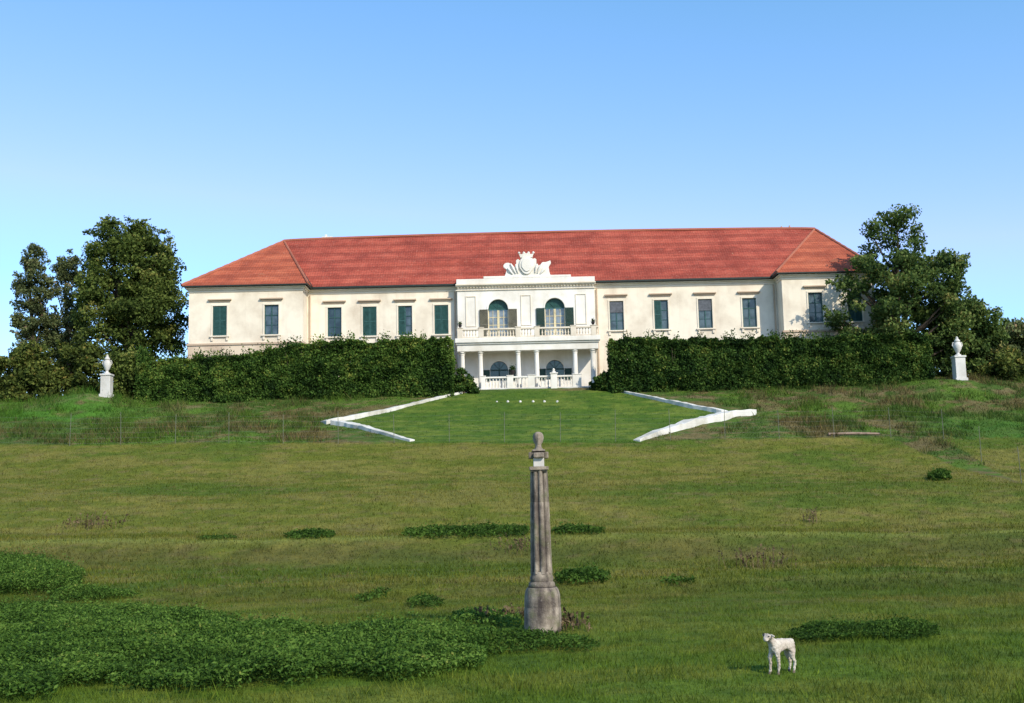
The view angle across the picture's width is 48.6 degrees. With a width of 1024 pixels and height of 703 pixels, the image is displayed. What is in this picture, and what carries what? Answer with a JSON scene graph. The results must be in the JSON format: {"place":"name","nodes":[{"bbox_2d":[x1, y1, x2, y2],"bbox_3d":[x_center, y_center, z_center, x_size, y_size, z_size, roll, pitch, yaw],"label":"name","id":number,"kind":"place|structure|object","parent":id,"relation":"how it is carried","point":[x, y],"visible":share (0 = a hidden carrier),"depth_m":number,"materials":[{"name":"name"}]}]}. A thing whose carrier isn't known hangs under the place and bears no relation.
{"place":"outdoors","nodes":[
{"label":"outdoors","id":0,"kind":"place"},
{"bbox_2d":[0,372,1023,702],"bbox_3d":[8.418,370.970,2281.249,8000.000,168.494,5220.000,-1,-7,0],"label":"ground","id":1,"kind":"structure","parent":0,"point":[622,421],"depth_m":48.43,"materials":[{"name":"green plant"}]},
{"bbox_2d":[0,356,20,398],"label":"shrub","id":2,"kind":"object","parent":1,"relation":"on","point":[3,368],"visible":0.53,"depth_m":90.30,"materials":[{"name":"green plant"}]},
{"bbox_2d":[0,337,66,401],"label":"shrub","id":3,"kind":"object","parent":1,"relation":"on","point":[26,363],"visible":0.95,"depth_m":89.77,"materials":[{"name":"green plant"}]},
{"bbox_2d":[8,242,60,362],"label":"poplar tree","id":4,"kind":"object","parent":1,"relation":"on","point":[28,328],"visible":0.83,"depth_m":97.94,"materials":[{"name":"green plant"}]},
{"bbox_2d":[0,545,87,593],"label":"nettle clump","id":5,"kind":"object","parent":1,"relation":"on","point":[19,568],"visible":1,"depth_m":30.41,"materials":[{"name":"green plant"}]},
{"bbox_2d":[43,249,93,390],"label":"poplar tree","id":6,"kind":"object","parent":1,"relation":"on","point":[65,270],"visible":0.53,"depth_m":98.95,"materials":[{"name":"green plant"}]},
{"bbox_2d":[27,330,110,396],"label":"shrub","id":7,"kind":"object","parent":1,"relation":"on","point":[79,365],"visible":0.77,"depth_m":91.03,"materials":[{"name":"green plant"}]},
{"bbox_2d":[56,511,128,531],"bbox_3d":[-16.723,6.883,45.770,3.001,0.948,2.444,-3,-8,15],"label":"dry weed","id":8,"kind":"object","parent":1,"relation":"on","point":[90,523],"visible":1,"depth_m":45.67,"materials":[{"name":"brown plant"}]},
{"bbox_2d":[47,580,142,600],"bbox_3d":[-10.588,6.050,28.691,2.725,0.466,1.257,-4,-8,20],"label":"nettle clump","id":9,"kind":"object","parent":1,"relation":"on","point":[69,590],"visible":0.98,"depth_m":28.63,"materials":[{"name":"green plant"}]},
{"bbox_2d":[99,354,113,396],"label":"garden urn","id":10,"kind":"object","parent":1,"relation":"on","point":[106,383],"visible":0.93,"depth_m":85.68,"materials":[{"name":"white stone"}]},
{"bbox_2d":[97,344,144,398],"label":"shrub","id":11,"kind":"object","parent":1,"relation":"on","point":[122,368],"visible":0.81,"depth_m":87.86,"materials":[{"name":"green plant"}]},
{"bbox_2d":[69,214,188,360],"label":"broadleaf tree","id":12,"kind":"object","parent":1,"relation":"on","point":[145,296],"visible":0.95,"depth_m":95.15,"materials":[{"name":"green plant"}]},
{"bbox_2d":[196,533,236,539],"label":"nettle clump","id":13,"kind":"object","parent":1,"relation":"on","point":[218,536],"visible":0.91,"depth_m":40.66,"materials":[{"name":"green plant"}]},
{"bbox_2d":[0,592,491,699],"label":"nettles","id":14,"kind":"object","parent":1,"relation":"on","point":[222,644],"visible":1,"depth_m":16.91,"materials":[{"name":"green plant"}]},
{"bbox_2d":[133,330,456,402],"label":"hedge","id":15,"kind":"object","parent":1,"relation":"on","point":[406,366],"visible":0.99,"depth_m":87.72,"materials":[{"name":"green plant"}]},
{"bbox_2d":[283,527,335,538],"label":"nettle clump","id":16,"kind":"object","parent":1,"relation":"on","point":[311,532],"visible":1,"depth_m":40.21,"materials":[{"name":"green plant"}]},
{"bbox_2d":[350,586,390,601],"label":"nettle clump","id":17,"kind":"object","parent":1,"relation":"on","point":[368,596],"visible":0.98,"depth_m":27.47,"materials":[{"name":"green plant"}]},
{"bbox_2d":[321,391,468,441],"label":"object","id":18,"kind":"structure","parent":1,"relation":"on","point":[339,421],"depth_m":77.84,"materials":[{"name":"white stone"}]},
{"bbox_2d":[406,588,445,607],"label":"nettle clump","id":19,"kind":"object","parent":1,"relation":"on","point":[415,600],"visible":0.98,"depth_m":25.67,"materials":[{"name":"green plant"}]},
{"bbox_2d":[401,520,529,539],"bbox_3d":[-1.630,6.570,41.923,4.664,0.624,5.655,-1,-7,0],"label":"nettle clump","id":20,"kind":"object","parent":1,"relation":"on","point":[462,530],"visible":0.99,"depth_m":40.24,"materials":[{"name":"green plant"}]},
{"bbox_2d":[453,367,479,393],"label":"shrub","id":21,"kind":"object","parent":1,"relation":"on","point":[463,382],"visible":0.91,"depth_m":88.39,"materials":[{"name":"green plant"}]},
{"bbox_2d":[451,605,521,626],"bbox_3d":[-0.511,5.136,22.174,1.425,0.294,2.918,-1,-7,0],"label":"nettle clump","id":22,"kind":"object","parent":1,"relation":"on","point":[509,617],"visible":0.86,"depth_m":21.80,"materials":[{"name":"green plant"}]},
{"bbox_2d":[474,603,523,619],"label":"dry weed","id":23,"kind":"object","parent":1,"relation":"on","point":[508,608],"visible":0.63,"depth_m":22.15,"materials":[{"name":"brown plant"}]},
{"bbox_2d":[8,407,1021,481],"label":"wire fence","id":24,"kind":"object","parent":1,"relation":"on","point":[504,419],"visible":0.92,"depth_m":69.96,"materials":[{"name":"metal"}]},
{"bbox_2d":[489,532,556,553],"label":"dry weed","id":25,"kind":"object","parent":1,"relation":"on","point":[520,542],"visible":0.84,"depth_m":38.16,"materials":[{"name":"brown plant"}]},
{"bbox_2d":[180,225,876,389],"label":"palace","id":26,"kind":"structure","parent":1,"relation":"on","point":[547,295],"depth_m":95.17,"materials":[{"name":"beige paint"}]},
{"bbox_2d":[208,299,231,340],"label":"window","id":27,"kind":"structure","parent":26,"relation":"in","point":[219,312],"depth_m":93.21,"materials":[{"name":"green paint"}]},
{"bbox_2d":[259,297,282,339],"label":"window","id":28,"kind":"structure","parent":26,"relation":"in","point":[272,310],"depth_m":93.26,"materials":[{"name":"blue glass"}]},
{"bbox_2d":[323,300,345,340],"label":"window","id":29,"kind":"structure","parent":26,"relation":"in","point":[334,316],"depth_m":95.26,"materials":[{"name":"blue glass"}]},
{"bbox_2d":[358,299,380,340],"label":"window","id":30,"kind":"structure","parent":26,"relation":"in","point":[369,313],"depth_m":95.19,"materials":[{"name":"green paint"}]},
{"bbox_2d":[393,299,415,338],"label":"window","id":31,"kind":"structure","parent":26,"relation":"in","point":[405,313],"depth_m":95.24,"materials":[{"name":"green paint"}]},
{"bbox_2d":[430,298,451,336],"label":"window","id":32,"kind":"structure","parent":26,"relation":"in","point":[441,326],"depth_m":95.19,"materials":[{"name":"green paint"}]},
{"bbox_2d":[479,298,516,336],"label":"arched window","id":33,"kind":"structure","parent":26,"relation":"in","point":[499,318],"depth_m":94.56,"materials":[{"name":"beige glass"}]},
{"bbox_2d":[483,360,515,380],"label":"arched window","id":34,"kind":"structure","parent":26,"relation":"in","point":[498,369],"depth_m":94.01,"materials":[{"name":"blue glass"}]},
{"bbox_2d":[509,364,515,374],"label":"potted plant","id":35,"kind":"object","parent":26,"relation":"on","point":[512,371],"visible":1,"depth_m":90.88,"materials":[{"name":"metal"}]},
{"bbox_2d":[536,296,573,334],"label":"arched window","id":36,"kind":"structure","parent":26,"relation":"in","point":[554,314],"depth_m":94.56,"materials":[{"name":"white paint"}]},
{"bbox_2d":[539,358,571,379],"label":"arched window","id":37,"kind":"structure","parent":26,"relation":"in","point":[557,365],"depth_m":94.01,"materials":[{"name":"blue glass"}]},
{"bbox_2d":[605,294,627,334],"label":"window","id":38,"kind":"structure","parent":26,"relation":"in","point":[616,319],"depth_m":95.24,"materials":[{"name":"blue glass"}]},
{"bbox_2d":[649,293,671,333],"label":"window","id":39,"kind":"structure","parent":26,"relation":"in","point":[661,310],"depth_m":95.21,"materials":[{"name":"teal glass"}]},
{"bbox_2d":[693,292,715,332],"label":"window","id":40,"kind":"structure","parent":26,"relation":"in","point":[705,306],"depth_m":95.24,"materials":[{"name":"blue glass"}]},
{"bbox_2d":[737,291,759,331],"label":"window","id":41,"kind":"structure","parent":26,"relation":"in","point":[749,305],"depth_m":95.24,"materials":[{"name":"blue glass"}]},
{"bbox_2d":[803,285,826,326],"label":"window","id":42,"kind":"structure","parent":26,"relation":"in","point":[815,314],"depth_m":93.26,"materials":[{"name":"blue glass"}]},
{"bbox_2d":[845,285,865,325],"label":"window","id":43,"kind":"structure","parent":26,"relation":"in","point":[857,316],"depth_m":93.12,"materials":[{"name":"green paint"}]},
{"bbox_2d":[524,432,561,632],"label":"stone pillar","id":44,"kind":"structure","parent":1,"relation":"on","point":[542,604],"depth_m":20.41,"materials":[{"name":"white stone"}]},
{"bbox_2d":[485,623,600,656],"bbox_3d":[0.429,4.750,19.072,1.947,0.359,3.249,-1,-7,0],"label":"nettle clump","id":45,"kind":"object","parent":1,"relation":"on","point":[529,637],"visible":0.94,"depth_m":18.33,"materials":[{"name":"green plant"}]},
{"bbox_2d":[561,607,590,631],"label":"dry weed","id":46,"kind":"object","parent":1,"relation":"on","point":[570,616],"visible":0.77,"depth_m":20.51,"materials":[{"name":"brown plant"}]},
{"bbox_2d":[552,520,605,535],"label":"nettle clump","id":47,"kind":"object","parent":1,"relation":"on","point":[571,528],"visible":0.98,"depth_m":40.29,"materials":[{"name":"green plant"}]},
{"bbox_2d":[553,561,612,585],"bbox_3d":[1.852,5.878,30.154,1.580,0.560,2.722,-1,-7,0],"label":"nettle clump","id":48,"kind":"object","parent":1,"relation":"on","point":[595,573],"visible":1,"depth_m":29.43,"materials":[{"name":"green plant"}]},
{"bbox_2d":[588,371,610,390],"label":"shrub","id":49,"kind":"object","parent":1,"relation":"on","point":[601,382],"visible":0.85,"depth_m":88.25,"materials":[{"name":"green plant"}]},
{"bbox_2d":[658,573,695,585],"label":"nettle clump","id":50,"kind":"object","parent":1,"relation":"on","point":[677,578],"visible":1,"depth_m":28.92,"materials":[{"name":"green plant"}]},
{"bbox_2d":[623,391,756,441],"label":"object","id":51,"kind":"structure","parent":1,"relation":"on","point":[692,423],"depth_m":76.38,"materials":[{"name":"white stone"}]},
{"bbox_2d":[718,543,796,567],"bbox_3d":[7.310,5.990,33.201,2.017,0.731,1.627,3,-8,-29],"label":"dry weed","id":52,"kind":"object","parent":1,"relation":"on","point":[757,554],"visible":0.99,"depth_m":33.13,"materials":[{"name":"brown plant"}]},
{"bbox_2d":[605,324,935,393],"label":"hedge","id":53,"kind":"object","parent":1,"relation":"on","point":[695,363],"visible":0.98,"depth_m":87.74,"materials":[{"name":"green plant"}]},
{"bbox_2d":[762,633,795,674],"bbox_3d":[3.575,4.024,15.109,0.597,0.545,0.220,3,-9,-32],"label":"lamb","id":54,"kind":"object","parent":1,"relation":"on","point":[777,646],"visible":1,"depth_m":15.07,"materials":[{"name":"fur"}]},
{"bbox_2d":[797,507,820,522],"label":"dry weed","id":55,"kind":"object","parent":1,"relation":"on","point":[814,514],"visible":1,"depth_m":45.36,"materials":[{"name":"brown plant"}]},
{"bbox_2d":[828,432,879,434],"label":"timber","id":56,"kind":"object","parent":1,"relation":"on","point":[857,433],"visible":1,"depth_m":70.80,"materials":[{"name":"beige wood"}]},
{"bbox_2d":[785,612,940,641],"bbox_3d":[5.765,4.496,18.659,2.689,0.407,2.324,-1,-7,0],"label":"nettle clump","id":57,"kind":"object","parent":1,"relation":"on","point":[825,629],"visible":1,"depth_m":18.19,"materials":[{"name":"green plant"}]},
{"bbox_2d":[822,203,975,356],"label":"maple tree","id":58,"kind":"object","parent":1,"relation":"on","point":[904,296],"visible":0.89,"depth_m":89.82,"materials":[{"name":"green plant"}]},
{"bbox_2d":[926,466,951,480],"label":"nettle clump","id":59,"kind":"object","parent":1,"relation":"on","point":[941,474],"visible":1,"depth_m":56.48,"materials":[{"name":"green plant"}]},
{"bbox_2d":[950,336,967,379],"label":"garden urn","id":60,"kind":"object","parent":1,"relation":"on","point":[958,366],"visible":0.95,"depth_m":86.64,"materials":[{"name":"white stone"}]},
{"bbox_2d":[912,286,1010,377],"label":"shrub","id":61,"kind":"object","parent":1,"relation":"on","point":[976,350],"visible":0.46,"depth_m":91.29,"materials":[{"name":"green plant"}]},
{"bbox_2d":[972,345,1023,380],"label":"shrub","id":62,"kind":"object","parent":1,"relation":"on","point":[1009,365],"visible":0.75,"depth_m":89.57,"materials":[{"name":"green plant"}]},
{"bbox_2d":[989,317,1023,356],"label":"shrub","id":63,"kind":"object","parent":1,"relation":"on","point":[1015,330],"visible":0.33,"depth_m":99.46,"materials":[{"name":"green plant"}]},
{"bbox_2d":[0,0,1023,390],"label":"sky","id":64,"kind":"structure","parent":0,"point":[240,128],"materials":[{"name":"blue"}]}
]}

